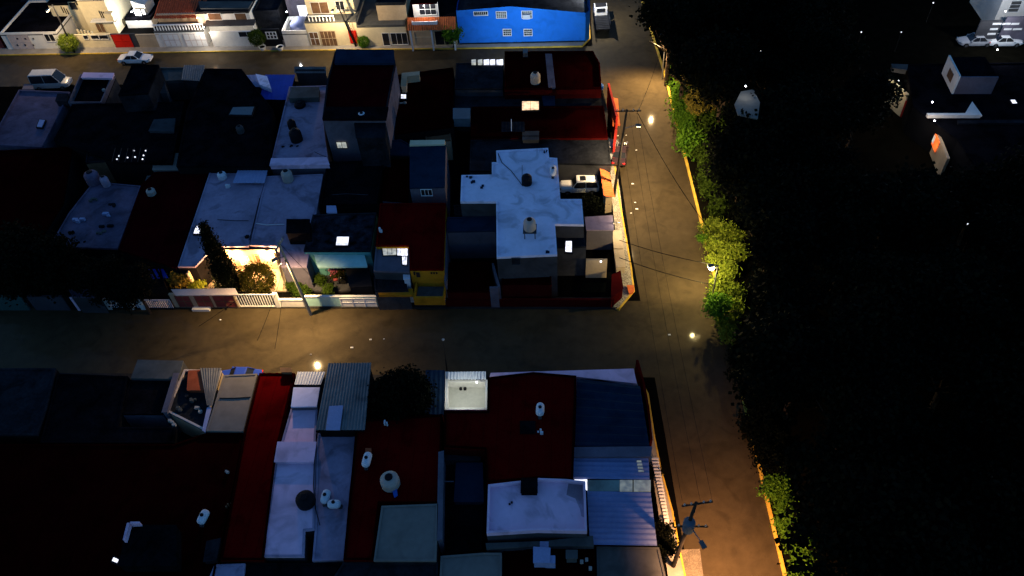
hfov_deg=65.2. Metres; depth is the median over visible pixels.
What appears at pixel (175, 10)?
tiled house
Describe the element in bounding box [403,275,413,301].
pillar
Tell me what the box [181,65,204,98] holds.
metal roof
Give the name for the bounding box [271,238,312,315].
utility pole
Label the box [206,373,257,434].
flat roof house
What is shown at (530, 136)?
roof box
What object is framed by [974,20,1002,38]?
front wall
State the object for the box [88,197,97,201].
roof clutter
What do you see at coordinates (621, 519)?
ribbed roof
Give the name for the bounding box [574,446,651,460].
strip parapet
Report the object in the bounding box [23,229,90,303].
tree
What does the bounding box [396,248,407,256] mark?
skylight
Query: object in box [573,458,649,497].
ribbed roof
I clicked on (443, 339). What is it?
street post
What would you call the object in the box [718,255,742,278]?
shrub
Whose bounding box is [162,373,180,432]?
ridge wall
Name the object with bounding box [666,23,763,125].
tree
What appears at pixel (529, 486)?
roof hatch
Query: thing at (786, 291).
tree
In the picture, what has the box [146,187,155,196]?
water tank
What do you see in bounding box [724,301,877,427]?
tree
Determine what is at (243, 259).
window
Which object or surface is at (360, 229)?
flat roof house
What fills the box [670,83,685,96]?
shrub
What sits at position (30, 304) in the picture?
pavement
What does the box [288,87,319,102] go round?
stair slab
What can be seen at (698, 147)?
shrub
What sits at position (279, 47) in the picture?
planter
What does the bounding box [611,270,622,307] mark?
corner wall
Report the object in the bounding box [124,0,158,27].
terraced house
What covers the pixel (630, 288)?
corner planter
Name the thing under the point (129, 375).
pavement
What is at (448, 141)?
flat roof house
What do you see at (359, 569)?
flat roof house
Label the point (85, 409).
flat roof house
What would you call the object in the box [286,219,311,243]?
roof box
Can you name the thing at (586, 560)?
roof clutter
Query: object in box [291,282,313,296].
potted plant
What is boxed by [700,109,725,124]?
shrub
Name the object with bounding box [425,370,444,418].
navy strip roof
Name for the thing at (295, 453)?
roof step
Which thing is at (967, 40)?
parked car
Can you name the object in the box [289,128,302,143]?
water tank
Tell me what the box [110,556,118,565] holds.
skylight
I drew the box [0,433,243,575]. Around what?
flat roof house
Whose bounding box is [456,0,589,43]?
blue apartment block
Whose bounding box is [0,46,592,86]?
street
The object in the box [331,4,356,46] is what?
utility pole
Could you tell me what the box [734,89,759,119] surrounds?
canvas roof
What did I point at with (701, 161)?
shrub
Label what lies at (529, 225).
water tank
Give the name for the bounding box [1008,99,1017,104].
skylight
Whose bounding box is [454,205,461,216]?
flat roof house
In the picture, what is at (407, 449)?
flat roof house
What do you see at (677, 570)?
pavement
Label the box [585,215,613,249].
garage
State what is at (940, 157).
sign wall
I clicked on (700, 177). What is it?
shrub
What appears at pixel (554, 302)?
front wall
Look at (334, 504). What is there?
gas tank
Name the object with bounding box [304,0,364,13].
terraced house
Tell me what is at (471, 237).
flat roof house
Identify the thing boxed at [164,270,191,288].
garden bush
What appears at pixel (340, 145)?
window
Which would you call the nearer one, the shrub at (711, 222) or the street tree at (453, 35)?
the shrub at (711, 222)
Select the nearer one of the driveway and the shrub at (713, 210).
the driveway
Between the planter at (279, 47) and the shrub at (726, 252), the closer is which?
the shrub at (726, 252)
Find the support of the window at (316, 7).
in the terraced house at (327, 6)
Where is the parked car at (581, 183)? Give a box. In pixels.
[560,175,598,195]
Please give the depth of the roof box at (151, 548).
59.49 m
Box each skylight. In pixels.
[36,119,46,128]
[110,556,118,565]
[193,226,208,235]
[228,106,255,116]
[335,236,349,246]
[381,248,397,256]
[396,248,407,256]
[400,94,406,99]
[401,256,407,265]
[521,101,539,111]
[564,241,572,253]
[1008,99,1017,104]
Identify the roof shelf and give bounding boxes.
[148,118,175,133]
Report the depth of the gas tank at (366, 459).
62.97 m
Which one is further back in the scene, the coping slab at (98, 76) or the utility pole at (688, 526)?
the coping slab at (98, 76)
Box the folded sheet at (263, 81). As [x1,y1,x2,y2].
[256,74,271,91]
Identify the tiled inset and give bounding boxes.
[187,370,204,392]
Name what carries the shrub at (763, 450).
on the park ground at (881, 25)
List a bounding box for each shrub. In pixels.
[325,268,346,282]
[578,189,605,219]
[664,83,688,108]
[666,75,689,88]
[666,99,697,126]
[668,79,679,88]
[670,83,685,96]
[671,100,685,110]
[671,127,708,160]
[672,106,697,125]
[673,117,699,135]
[675,116,696,134]
[687,105,725,126]
[689,140,711,162]
[692,170,716,190]
[694,113,726,141]
[694,148,711,163]
[695,166,715,183]
[695,232,707,247]
[696,155,709,174]
[697,176,722,202]
[697,216,720,236]
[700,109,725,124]
[700,232,727,253]
[701,270,735,291]
[701,289,739,327]
[702,251,723,267]
[703,195,731,219]
[704,285,732,299]
[707,275,726,290]
[708,191,727,204]
[709,216,735,243]
[711,309,743,330]
[714,240,740,261]
[717,323,741,344]
[718,201,745,225]
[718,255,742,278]
[723,225,747,244]
[723,282,747,302]
[723,345,753,381]
[724,340,750,364]
[727,291,749,318]
[728,328,750,346]
[730,238,750,262]
[733,402,778,441]
[737,380,771,408]
[738,419,787,457]
[748,434,784,472]
[752,454,791,486]
[755,467,794,506]
[769,503,799,537]
[770,490,799,511]
[777,527,814,559]
[784,564,815,575]
[787,548,817,572]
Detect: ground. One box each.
[0,0,787,575]
[656,0,1023,575]
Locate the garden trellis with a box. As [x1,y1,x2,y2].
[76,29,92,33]
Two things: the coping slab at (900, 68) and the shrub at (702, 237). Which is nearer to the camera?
the shrub at (702, 237)
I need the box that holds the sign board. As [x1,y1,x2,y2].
[931,134,939,151]
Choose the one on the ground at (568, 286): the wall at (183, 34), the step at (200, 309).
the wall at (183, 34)
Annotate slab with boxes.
[81,72,113,79]
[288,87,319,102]
[443,449,480,464]
[612,230,622,250]
[614,249,625,272]
[890,64,907,73]
[957,120,1023,124]
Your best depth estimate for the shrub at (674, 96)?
99.18 m
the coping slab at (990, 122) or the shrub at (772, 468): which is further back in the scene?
the coping slab at (990, 122)
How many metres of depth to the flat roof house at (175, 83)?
105.98 m
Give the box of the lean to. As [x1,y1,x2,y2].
[152,153,177,171]
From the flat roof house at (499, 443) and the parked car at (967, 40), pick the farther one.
the parked car at (967, 40)
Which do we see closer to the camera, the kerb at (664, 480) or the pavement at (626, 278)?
the kerb at (664, 480)
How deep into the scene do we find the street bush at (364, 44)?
112.31 m
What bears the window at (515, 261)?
in the flat roof house at (507, 199)
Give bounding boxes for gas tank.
[197,509,209,526]
[320,489,330,506]
[327,500,342,508]
[362,452,371,469]
[536,402,543,418]
[550,165,555,178]
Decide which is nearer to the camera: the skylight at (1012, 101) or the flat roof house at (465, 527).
the flat roof house at (465, 527)
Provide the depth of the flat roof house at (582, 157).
90.09 m
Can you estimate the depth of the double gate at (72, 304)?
81.20 m
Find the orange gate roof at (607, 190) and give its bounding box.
[600,169,614,212]
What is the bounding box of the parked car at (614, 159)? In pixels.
[611,142,628,165]
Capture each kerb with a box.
[0,31,589,55]
[29,306,616,308]
[269,157,329,168]
[610,132,634,310]
[641,1,786,575]
[646,389,685,575]
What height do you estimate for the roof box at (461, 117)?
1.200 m
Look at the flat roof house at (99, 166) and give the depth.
93.87 m
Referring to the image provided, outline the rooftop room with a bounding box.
[942,55,998,93]
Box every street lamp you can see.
[659,36,664,79]
[707,264,717,293]
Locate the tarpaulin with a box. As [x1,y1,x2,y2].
[148,269,167,278]
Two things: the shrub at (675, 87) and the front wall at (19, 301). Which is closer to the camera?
the front wall at (19, 301)
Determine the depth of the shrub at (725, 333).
73.62 m
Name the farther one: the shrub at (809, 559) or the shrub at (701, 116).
the shrub at (701, 116)
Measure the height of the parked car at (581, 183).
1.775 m
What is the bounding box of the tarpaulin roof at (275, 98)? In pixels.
[261,75,296,122]
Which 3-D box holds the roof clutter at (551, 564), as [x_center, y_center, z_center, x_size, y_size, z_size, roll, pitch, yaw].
[2.454,19.366,58.259,1.409,0.858,1.742,0,48,4]
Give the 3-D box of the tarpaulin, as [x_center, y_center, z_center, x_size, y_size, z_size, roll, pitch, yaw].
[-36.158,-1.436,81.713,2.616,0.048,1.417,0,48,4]
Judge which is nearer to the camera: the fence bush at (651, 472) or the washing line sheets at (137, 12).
the fence bush at (651, 472)
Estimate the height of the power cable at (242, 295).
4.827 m
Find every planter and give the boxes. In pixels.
[258,44,265,50]
[276,44,282,50]
[627,285,633,294]
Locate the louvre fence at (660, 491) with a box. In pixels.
[651,458,668,524]
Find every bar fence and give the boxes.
[102,298,173,309]
[236,292,280,306]
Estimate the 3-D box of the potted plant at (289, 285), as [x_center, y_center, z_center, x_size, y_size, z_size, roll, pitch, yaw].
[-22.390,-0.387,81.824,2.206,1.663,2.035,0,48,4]
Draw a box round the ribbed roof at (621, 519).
[587,491,656,559]
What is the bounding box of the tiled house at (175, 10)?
[153,0,206,21]
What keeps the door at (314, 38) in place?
in the terraced house at (326, 29)
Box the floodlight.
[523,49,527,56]
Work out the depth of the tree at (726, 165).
80.38 m
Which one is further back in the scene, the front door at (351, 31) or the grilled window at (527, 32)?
the front door at (351, 31)
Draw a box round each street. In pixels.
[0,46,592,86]
[0,301,653,376]
[590,0,782,575]
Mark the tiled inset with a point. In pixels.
(194, 383)
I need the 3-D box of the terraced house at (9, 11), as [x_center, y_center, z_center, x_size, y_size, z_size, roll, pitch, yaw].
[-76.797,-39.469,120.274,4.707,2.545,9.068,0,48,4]
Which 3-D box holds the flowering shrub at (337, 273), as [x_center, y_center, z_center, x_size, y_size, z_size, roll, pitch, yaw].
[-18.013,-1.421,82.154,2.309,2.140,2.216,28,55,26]
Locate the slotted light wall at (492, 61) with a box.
[471,59,502,64]
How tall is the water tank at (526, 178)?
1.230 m
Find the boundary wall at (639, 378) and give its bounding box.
[635,360,652,445]
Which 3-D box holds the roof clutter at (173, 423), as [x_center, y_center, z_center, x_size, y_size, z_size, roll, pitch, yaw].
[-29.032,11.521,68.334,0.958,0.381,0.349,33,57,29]
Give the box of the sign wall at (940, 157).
[930,134,949,177]
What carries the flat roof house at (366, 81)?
on the ground at (568, 286)
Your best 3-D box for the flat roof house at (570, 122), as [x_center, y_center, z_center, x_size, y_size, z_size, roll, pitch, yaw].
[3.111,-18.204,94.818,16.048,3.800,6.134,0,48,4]
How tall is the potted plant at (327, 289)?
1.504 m
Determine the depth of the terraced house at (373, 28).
112.09 m
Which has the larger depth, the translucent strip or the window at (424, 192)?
the window at (424, 192)
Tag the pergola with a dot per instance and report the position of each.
(132, 155)
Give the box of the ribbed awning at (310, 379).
[294,372,324,393]
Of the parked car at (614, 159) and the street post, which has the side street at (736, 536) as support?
the parked car at (614, 159)
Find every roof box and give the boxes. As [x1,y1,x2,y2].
[55,94,69,105]
[118,525,181,571]
[203,538,221,563]
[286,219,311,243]
[453,108,470,126]
[522,131,538,142]
[533,547,550,566]
[542,96,554,105]
[566,550,577,562]
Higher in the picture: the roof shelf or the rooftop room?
the rooftop room
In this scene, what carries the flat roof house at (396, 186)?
on the ground at (568, 286)
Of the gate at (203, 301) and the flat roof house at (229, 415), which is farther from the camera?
the gate at (203, 301)
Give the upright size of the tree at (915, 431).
9.911 m
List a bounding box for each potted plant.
[284,281,298,291]
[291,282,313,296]
[313,272,327,286]
[321,283,336,294]
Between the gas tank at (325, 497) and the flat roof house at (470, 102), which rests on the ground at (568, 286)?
the flat roof house at (470, 102)
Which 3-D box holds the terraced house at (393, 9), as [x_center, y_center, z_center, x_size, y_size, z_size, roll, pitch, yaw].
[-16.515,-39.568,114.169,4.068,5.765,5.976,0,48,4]
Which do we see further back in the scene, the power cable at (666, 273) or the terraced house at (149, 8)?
the terraced house at (149, 8)
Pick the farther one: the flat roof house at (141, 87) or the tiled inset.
the flat roof house at (141, 87)
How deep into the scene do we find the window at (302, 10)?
115.81 m
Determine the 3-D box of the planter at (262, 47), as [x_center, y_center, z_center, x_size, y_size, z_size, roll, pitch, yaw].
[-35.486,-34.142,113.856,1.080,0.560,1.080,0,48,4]
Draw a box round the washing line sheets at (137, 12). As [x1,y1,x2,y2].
[133,9,145,15]
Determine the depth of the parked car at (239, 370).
74.24 m
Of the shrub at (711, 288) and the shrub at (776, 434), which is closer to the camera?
the shrub at (776, 434)
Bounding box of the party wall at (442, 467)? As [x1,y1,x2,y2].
[437,451,446,555]
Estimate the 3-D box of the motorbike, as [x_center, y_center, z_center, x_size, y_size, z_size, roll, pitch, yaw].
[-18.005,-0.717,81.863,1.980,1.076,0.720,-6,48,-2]
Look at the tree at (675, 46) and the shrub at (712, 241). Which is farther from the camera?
the tree at (675, 46)
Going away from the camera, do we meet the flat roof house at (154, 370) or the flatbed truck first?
the flat roof house at (154, 370)
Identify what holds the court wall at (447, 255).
on the ground at (568, 286)
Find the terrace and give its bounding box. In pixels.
[307,275,374,291]
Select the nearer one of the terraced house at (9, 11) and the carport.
the carport
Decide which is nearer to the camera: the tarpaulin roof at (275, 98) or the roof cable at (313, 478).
the roof cable at (313, 478)
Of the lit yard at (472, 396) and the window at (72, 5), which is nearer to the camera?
the lit yard at (472, 396)
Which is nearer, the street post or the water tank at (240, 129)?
the street post
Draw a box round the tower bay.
[354,123,390,171]
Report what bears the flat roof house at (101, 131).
on the ground at (568, 286)
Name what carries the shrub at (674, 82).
on the park ground at (881, 25)
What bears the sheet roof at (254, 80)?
on the ground at (568, 286)
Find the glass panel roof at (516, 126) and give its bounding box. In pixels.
[501,122,524,131]
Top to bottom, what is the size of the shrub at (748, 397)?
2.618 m
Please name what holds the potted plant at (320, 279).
on the terrace
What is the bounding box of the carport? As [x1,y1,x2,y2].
[345,266,373,294]
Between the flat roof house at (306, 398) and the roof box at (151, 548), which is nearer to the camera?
the roof box at (151, 548)
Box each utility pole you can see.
[46,4,74,52]
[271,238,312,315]
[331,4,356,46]
[613,109,640,194]
[671,500,712,567]
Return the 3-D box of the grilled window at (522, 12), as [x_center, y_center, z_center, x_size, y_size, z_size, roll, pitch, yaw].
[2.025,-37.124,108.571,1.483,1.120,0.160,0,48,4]
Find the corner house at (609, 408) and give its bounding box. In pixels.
[490,369,649,446]
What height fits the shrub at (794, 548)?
2.318 m
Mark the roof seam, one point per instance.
(234, 398)
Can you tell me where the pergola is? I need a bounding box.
[112,148,147,161]
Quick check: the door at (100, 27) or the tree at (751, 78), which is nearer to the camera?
the tree at (751, 78)
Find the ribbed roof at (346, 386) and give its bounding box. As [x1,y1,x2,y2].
[316,362,374,436]
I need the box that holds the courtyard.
[186,249,287,291]
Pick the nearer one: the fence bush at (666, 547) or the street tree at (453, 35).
the fence bush at (666, 547)
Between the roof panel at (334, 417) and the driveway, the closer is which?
the driveway
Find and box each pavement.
[0,0,587,53]
[24,297,610,305]
[60,373,489,379]
[610,164,631,308]
[636,380,683,575]
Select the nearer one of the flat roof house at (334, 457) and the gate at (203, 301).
the flat roof house at (334, 457)
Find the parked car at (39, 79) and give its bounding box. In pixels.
[27,69,72,90]
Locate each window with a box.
[43,34,55,41]
[67,2,78,9]
[207,13,222,19]
[234,13,247,19]
[237,31,255,37]
[238,256,250,264]
[297,5,307,15]
[310,2,329,13]
[335,1,344,9]
[336,142,347,148]
[418,4,436,14]
[420,189,432,195]
[473,11,487,15]
[496,11,506,18]
[503,29,511,35]
[511,258,520,264]
[521,10,531,18]
[523,29,531,35]
[947,68,953,82]
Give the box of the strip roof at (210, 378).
[200,368,221,405]
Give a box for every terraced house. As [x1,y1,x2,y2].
[0,0,76,48]
[0,2,25,47]
[47,0,90,30]
[76,0,131,33]
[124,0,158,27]
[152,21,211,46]
[194,0,258,30]
[253,0,288,33]
[282,16,309,45]
[285,0,307,15]
[304,0,363,45]
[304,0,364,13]
[356,0,409,45]
[375,0,410,20]
[407,0,457,50]
[970,0,1023,30]
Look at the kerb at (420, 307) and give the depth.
79.65 m
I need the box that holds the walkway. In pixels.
[545,54,555,88]
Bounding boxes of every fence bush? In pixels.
[649,462,664,482]
[654,512,679,545]
[654,534,680,560]
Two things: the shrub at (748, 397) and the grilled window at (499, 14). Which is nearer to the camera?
the shrub at (748, 397)
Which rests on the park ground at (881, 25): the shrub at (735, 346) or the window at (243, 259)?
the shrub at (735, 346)
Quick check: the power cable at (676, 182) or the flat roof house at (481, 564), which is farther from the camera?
the power cable at (676, 182)
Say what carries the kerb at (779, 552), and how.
on the side street at (736, 536)
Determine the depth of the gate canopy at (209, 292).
79.21 m
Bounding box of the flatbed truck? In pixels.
[593,2,610,32]
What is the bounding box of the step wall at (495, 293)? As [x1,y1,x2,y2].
[490,263,500,306]
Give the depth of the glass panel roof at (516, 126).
92.23 m
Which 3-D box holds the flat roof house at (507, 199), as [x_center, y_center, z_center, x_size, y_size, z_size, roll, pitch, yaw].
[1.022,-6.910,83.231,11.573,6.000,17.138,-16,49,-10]
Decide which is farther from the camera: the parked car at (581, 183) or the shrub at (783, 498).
the parked car at (581, 183)
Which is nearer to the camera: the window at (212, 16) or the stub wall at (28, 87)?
the stub wall at (28, 87)
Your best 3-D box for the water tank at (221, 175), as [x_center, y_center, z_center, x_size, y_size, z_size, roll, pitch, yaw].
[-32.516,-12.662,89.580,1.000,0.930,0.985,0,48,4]
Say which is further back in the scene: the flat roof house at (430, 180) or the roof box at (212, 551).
the flat roof house at (430, 180)
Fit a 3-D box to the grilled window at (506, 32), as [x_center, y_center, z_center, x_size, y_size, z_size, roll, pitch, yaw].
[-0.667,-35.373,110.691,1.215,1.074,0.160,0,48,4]
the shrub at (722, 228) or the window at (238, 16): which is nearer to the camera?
the shrub at (722, 228)
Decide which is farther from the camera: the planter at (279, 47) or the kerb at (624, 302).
the planter at (279, 47)
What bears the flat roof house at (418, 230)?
on the ground at (568, 286)
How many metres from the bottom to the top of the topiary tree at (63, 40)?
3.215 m
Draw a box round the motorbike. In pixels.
[327,277,345,283]
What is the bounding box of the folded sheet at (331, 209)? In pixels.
[326,206,336,213]
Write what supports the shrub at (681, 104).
on the park ground at (881, 25)
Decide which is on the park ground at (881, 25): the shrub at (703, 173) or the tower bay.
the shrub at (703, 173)
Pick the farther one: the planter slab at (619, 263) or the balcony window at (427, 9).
the balcony window at (427, 9)
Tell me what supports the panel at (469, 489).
on the flat roof house at (465, 527)
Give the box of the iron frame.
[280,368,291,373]
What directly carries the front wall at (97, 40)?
on the ground at (568, 286)
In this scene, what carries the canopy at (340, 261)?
attached to the flat roof house at (360, 229)
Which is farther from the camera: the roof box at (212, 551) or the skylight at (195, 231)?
the skylight at (195, 231)
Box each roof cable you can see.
[249,198,259,239]
[313,430,319,524]
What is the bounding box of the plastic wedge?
[392,489,397,497]
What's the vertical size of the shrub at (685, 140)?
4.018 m
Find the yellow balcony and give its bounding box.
[413,282,446,304]
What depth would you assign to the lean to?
91.68 m
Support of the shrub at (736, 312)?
on the park ground at (881, 25)
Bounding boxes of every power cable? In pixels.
[200,261,283,325]
[257,261,285,340]
[275,263,285,345]
[619,117,681,497]
[619,257,715,285]
[620,240,715,264]
[629,112,700,501]
[637,117,712,501]
[638,114,717,239]
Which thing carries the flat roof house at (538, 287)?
on the ground at (568, 286)
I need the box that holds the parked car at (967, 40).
[956,32,991,47]
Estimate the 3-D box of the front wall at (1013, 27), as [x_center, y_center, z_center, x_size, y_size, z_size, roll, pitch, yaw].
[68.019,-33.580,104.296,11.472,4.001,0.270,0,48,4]
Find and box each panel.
[326,405,342,429]
[454,462,483,504]
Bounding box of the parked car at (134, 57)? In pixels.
[117,51,152,64]
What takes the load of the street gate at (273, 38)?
on the ground at (568, 286)
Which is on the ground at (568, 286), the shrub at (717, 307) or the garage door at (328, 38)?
the shrub at (717, 307)
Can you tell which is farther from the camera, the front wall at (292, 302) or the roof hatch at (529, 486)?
the front wall at (292, 302)
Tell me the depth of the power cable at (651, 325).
63.88 m
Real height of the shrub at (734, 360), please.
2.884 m
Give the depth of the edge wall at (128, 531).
60.29 m
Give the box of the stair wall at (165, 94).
[160,75,172,101]
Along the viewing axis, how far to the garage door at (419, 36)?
111.61 m
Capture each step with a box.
[192,306,210,311]
[274,442,316,463]
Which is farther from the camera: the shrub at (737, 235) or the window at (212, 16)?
the window at (212, 16)
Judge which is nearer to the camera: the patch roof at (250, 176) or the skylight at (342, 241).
the skylight at (342, 241)
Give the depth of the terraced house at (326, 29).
112.22 m
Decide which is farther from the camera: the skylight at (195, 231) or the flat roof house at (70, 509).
the skylight at (195, 231)
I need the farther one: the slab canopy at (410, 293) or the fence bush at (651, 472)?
the slab canopy at (410, 293)
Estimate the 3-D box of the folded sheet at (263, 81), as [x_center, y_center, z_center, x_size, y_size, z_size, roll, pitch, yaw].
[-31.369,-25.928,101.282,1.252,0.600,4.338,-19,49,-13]
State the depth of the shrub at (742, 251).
80.55 m
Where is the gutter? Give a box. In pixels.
[202,408,211,432]
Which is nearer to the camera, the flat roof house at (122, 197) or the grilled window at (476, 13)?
the flat roof house at (122, 197)
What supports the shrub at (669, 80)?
on the park ground at (881, 25)
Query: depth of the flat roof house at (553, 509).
59.54 m
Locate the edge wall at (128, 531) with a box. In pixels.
[123,522,141,542]
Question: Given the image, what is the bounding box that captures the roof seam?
[219,397,249,398]
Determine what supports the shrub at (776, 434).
on the park ground at (881, 25)
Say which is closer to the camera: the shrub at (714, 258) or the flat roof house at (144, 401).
the flat roof house at (144, 401)
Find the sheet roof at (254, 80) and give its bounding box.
[247,75,261,92]
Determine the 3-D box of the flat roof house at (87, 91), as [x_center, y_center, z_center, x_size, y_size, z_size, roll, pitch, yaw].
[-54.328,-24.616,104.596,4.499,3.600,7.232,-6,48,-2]
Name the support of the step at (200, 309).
on the street at (488, 341)
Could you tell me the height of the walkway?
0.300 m
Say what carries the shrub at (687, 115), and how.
on the park ground at (881, 25)
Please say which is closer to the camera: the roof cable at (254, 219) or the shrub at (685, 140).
the roof cable at (254, 219)
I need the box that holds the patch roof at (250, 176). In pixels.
[233,170,267,182]
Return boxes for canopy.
[171,288,238,295]
[314,255,367,267]
[378,289,413,296]
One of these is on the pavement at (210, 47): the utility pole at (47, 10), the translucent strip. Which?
the utility pole at (47, 10)
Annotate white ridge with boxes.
[926,102,981,117]
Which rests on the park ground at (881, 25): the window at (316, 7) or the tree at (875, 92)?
the tree at (875, 92)
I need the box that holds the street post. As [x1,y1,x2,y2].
[442,338,447,370]
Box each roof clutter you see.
[72,218,85,222]
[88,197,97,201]
[98,224,113,227]
[102,212,109,216]
[168,419,176,426]
[189,398,196,402]
[194,406,202,413]
[540,541,554,567]
[580,558,591,570]
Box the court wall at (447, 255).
[444,222,450,297]
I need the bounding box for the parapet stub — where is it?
[401,71,419,92]
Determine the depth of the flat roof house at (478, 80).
99.23 m
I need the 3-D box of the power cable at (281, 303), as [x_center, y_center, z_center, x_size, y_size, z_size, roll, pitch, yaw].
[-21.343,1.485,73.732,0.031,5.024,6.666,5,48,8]
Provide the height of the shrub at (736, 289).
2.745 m
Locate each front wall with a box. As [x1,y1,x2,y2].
[0,295,30,309]
[27,295,70,309]
[73,33,115,47]
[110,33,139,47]
[135,34,159,46]
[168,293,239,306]
[209,30,260,46]
[278,298,304,306]
[304,295,377,306]
[446,298,613,306]
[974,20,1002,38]
[987,16,1023,40]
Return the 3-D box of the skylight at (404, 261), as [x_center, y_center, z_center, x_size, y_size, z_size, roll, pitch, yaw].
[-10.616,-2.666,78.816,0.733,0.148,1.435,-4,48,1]
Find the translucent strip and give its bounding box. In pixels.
[574,479,650,491]
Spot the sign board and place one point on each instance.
(935, 142)
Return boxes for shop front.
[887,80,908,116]
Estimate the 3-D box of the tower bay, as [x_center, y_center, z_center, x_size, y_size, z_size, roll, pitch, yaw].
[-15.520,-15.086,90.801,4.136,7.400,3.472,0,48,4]
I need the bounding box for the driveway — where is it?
[681,549,702,575]
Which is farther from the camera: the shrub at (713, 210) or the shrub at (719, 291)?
the shrub at (713, 210)
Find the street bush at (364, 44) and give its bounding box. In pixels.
[356,35,369,47]
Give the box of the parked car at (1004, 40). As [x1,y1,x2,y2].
[989,33,1023,47]
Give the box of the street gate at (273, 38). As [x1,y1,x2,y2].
[259,28,283,45]
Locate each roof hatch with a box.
[520,421,535,433]
[520,478,537,494]
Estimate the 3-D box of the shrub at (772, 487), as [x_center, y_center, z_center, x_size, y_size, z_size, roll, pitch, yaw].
[21.109,15.912,63.843,2.939,2.491,3.062,29,56,27]
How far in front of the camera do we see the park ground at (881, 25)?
100.60 m
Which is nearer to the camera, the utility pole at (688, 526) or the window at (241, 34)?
the utility pole at (688, 526)
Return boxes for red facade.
[607,83,619,152]
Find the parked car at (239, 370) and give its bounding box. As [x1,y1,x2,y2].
[221,367,263,375]
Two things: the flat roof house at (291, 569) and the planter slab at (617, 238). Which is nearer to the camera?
the flat roof house at (291, 569)
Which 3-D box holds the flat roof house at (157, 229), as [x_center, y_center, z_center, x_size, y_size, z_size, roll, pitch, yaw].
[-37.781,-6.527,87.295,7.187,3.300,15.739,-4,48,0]
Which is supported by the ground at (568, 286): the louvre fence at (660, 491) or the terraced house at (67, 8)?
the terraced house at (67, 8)
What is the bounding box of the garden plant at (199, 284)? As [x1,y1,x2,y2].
[186,279,207,288]
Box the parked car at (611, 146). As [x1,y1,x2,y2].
[609,138,618,158]
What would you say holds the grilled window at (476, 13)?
in the blue apartment block
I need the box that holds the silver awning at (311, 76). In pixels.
[294,67,326,85]
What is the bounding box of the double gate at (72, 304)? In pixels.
[62,295,106,310]
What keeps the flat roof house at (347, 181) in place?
on the ground at (568, 286)
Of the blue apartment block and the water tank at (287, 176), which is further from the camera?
the blue apartment block
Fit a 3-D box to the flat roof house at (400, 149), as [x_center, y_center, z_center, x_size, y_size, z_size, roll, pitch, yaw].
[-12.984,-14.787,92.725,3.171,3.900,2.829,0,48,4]
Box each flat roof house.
[0,90,70,149]
[0,147,83,237]
[0,368,59,443]
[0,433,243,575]
[40,373,183,443]
[54,101,186,185]
[54,183,139,264]
[68,74,121,106]
[69,289,108,312]
[73,262,170,303]
[85,154,115,182]
[118,65,174,111]
[119,171,207,288]
[122,380,171,426]
[131,360,187,380]
[160,67,189,99]
[169,369,222,436]
[176,68,278,175]
[178,173,267,288]
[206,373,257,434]
[210,563,245,575]
[220,373,297,563]
[245,563,341,575]
[250,174,323,287]
[264,409,319,562]
[272,85,331,176]
[291,387,321,411]
[304,212,377,274]
[312,433,354,563]
[320,161,384,216]
[322,49,400,160]
[334,562,439,575]
[343,414,446,561]
[373,247,413,291]
[373,272,411,309]
[374,504,441,566]
[376,203,447,297]
[382,158,411,202]
[390,139,409,158]
[396,67,456,153]
[410,140,450,216]
[425,133,452,159]
[440,553,503,575]
[444,372,575,488]
[445,462,485,555]
[447,216,496,258]
[447,261,490,298]
[454,90,607,131]
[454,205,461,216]
[455,62,503,95]
[460,148,583,297]
[469,138,610,187]
[471,106,607,139]
[486,536,593,565]
[487,478,586,542]
[501,276,551,297]
[504,51,600,98]
[504,547,594,575]
[556,234,585,275]
[595,546,665,575]
[899,62,1023,176]
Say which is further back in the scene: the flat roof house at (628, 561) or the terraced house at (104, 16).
the terraced house at (104, 16)
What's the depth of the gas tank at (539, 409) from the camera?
64.84 m
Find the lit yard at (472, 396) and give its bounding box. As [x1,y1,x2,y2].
[445,371,487,410]
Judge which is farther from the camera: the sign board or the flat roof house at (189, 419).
the sign board
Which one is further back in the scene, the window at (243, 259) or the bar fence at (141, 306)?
the window at (243, 259)
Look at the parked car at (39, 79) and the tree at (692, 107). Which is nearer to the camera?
the tree at (692, 107)
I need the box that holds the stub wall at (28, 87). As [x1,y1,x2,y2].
[22,84,34,89]
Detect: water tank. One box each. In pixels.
[83,170,100,186]
[99,175,110,187]
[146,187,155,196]
[217,171,226,180]
[236,124,244,133]
[281,169,293,183]
[287,119,296,129]
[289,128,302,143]
[294,100,305,108]
[295,490,315,510]
[380,471,399,492]
[521,173,531,186]
[523,217,536,238]
[530,71,539,84]
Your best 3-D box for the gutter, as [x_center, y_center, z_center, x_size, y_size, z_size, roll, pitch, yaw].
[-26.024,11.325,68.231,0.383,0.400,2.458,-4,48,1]
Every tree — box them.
[0,218,91,297]
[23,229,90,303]
[55,32,80,52]
[69,252,127,311]
[106,257,159,314]
[195,220,242,304]
[237,258,276,296]
[247,28,266,46]
[367,363,439,425]
[441,23,463,47]
[628,0,720,86]
[656,26,712,101]
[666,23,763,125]
[682,35,764,107]
[682,87,719,121]
[695,109,792,204]
[719,157,822,235]
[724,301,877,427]
[725,178,827,286]
[738,251,833,336]
[765,416,938,567]
[827,64,908,146]
[834,381,993,480]
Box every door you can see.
[94,23,106,32]
[183,33,208,46]
[254,255,261,261]
[308,32,320,44]
[319,31,337,45]
[348,30,357,42]
[413,31,431,43]
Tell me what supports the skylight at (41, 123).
on the flat roof house at (27, 110)

